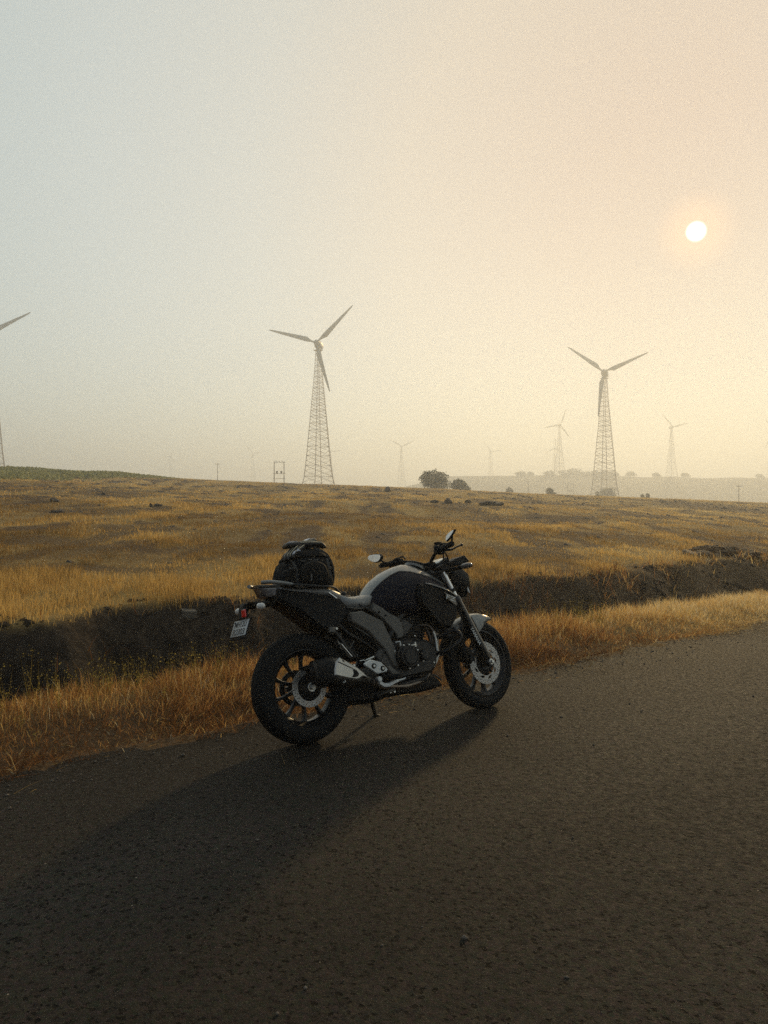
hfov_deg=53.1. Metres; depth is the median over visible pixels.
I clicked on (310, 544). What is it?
riding glove
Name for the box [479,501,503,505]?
rock
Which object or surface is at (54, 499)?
rock
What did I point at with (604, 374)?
wind turbine
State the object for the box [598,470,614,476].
tree
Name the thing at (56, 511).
rock
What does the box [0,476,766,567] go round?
field stones
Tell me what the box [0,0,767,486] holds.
sky
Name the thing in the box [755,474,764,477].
tree
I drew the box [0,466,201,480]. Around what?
shrubbery
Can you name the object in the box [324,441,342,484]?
wind turbine
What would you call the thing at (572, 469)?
tree
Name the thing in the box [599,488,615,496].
bush
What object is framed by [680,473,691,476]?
tree
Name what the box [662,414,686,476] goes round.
wind turbine
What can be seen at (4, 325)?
wind turbine
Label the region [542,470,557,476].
tree
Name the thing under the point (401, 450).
wind turbine
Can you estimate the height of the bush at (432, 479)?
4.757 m
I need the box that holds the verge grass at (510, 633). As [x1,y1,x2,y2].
[0,589,767,781]
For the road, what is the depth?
2.92 m
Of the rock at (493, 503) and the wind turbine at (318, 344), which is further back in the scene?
the wind turbine at (318, 344)
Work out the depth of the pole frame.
249.87 m
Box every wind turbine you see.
[0,312,30,465]
[162,449,173,475]
[247,447,261,479]
[270,305,352,484]
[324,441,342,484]
[389,439,414,486]
[485,444,500,475]
[545,410,570,474]
[546,438,564,474]
[568,347,647,496]
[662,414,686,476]
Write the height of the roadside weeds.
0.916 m
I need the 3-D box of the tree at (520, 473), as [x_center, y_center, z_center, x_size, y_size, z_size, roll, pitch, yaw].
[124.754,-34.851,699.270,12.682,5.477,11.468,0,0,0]
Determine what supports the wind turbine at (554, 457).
on the ground at (69, 642)
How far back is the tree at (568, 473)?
698.26 m
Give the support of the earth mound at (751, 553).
on the ground at (69, 642)
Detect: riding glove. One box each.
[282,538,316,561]
[282,540,325,548]
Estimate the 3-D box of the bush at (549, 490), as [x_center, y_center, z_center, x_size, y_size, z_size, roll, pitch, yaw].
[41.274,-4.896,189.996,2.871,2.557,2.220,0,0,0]
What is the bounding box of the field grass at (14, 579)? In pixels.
[0,474,767,629]
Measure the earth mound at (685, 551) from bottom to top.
0.326 m
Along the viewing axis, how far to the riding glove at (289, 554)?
4.53 m
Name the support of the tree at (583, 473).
on the ground at (69, 642)
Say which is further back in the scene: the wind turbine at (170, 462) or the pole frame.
the wind turbine at (170, 462)
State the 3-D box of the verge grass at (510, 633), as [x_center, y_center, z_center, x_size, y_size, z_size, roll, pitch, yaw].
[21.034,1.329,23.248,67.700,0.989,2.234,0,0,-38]
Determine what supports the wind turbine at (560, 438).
on the ground at (69, 642)
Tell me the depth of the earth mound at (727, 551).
17.24 m
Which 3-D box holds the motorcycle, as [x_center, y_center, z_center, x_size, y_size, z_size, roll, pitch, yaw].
[0.001,0.767,4.891,2.033,1.154,0.908,0,-12,-35]
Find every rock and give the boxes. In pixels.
[49,510,64,512]
[50,498,59,501]
[384,486,390,491]
[444,498,452,503]
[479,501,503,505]
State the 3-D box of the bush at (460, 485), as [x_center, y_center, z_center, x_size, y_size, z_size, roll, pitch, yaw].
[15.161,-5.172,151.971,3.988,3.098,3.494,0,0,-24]
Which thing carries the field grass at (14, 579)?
on the ground at (69, 642)
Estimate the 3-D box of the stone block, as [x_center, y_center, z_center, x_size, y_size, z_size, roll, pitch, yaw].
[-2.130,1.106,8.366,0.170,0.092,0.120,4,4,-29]
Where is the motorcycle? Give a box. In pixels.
[230,529,511,744]
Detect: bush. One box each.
[418,468,453,488]
[450,479,470,489]
[546,487,555,493]
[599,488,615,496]
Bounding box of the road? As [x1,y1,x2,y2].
[0,621,767,1023]
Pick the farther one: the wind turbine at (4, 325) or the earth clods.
the wind turbine at (4, 325)
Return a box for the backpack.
[272,548,369,609]
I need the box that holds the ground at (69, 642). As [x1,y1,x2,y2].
[0,475,767,776]
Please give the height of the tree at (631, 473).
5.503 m
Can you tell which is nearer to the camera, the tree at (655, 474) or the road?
the road
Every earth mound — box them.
[681,549,712,557]
[688,545,738,556]
[733,548,762,559]
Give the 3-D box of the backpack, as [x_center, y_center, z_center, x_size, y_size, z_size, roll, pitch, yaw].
[-0.404,0.421,4.634,0.559,0.410,0.358,0,-12,-35]
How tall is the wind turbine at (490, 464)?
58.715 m
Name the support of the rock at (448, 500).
on the ground at (69, 642)
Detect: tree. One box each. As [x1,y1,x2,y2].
[514,471,526,476]
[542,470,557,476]
[557,470,576,476]
[566,468,581,475]
[578,471,591,476]
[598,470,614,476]
[625,471,636,476]
[652,472,661,476]
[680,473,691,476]
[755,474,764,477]
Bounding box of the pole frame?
[273,461,284,482]
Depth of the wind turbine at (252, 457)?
1198.59 m
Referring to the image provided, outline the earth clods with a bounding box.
[0,556,767,693]
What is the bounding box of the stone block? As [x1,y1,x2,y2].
[181,609,196,618]
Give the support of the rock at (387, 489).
on the ground at (69, 642)
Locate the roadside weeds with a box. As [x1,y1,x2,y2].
[0,585,676,746]

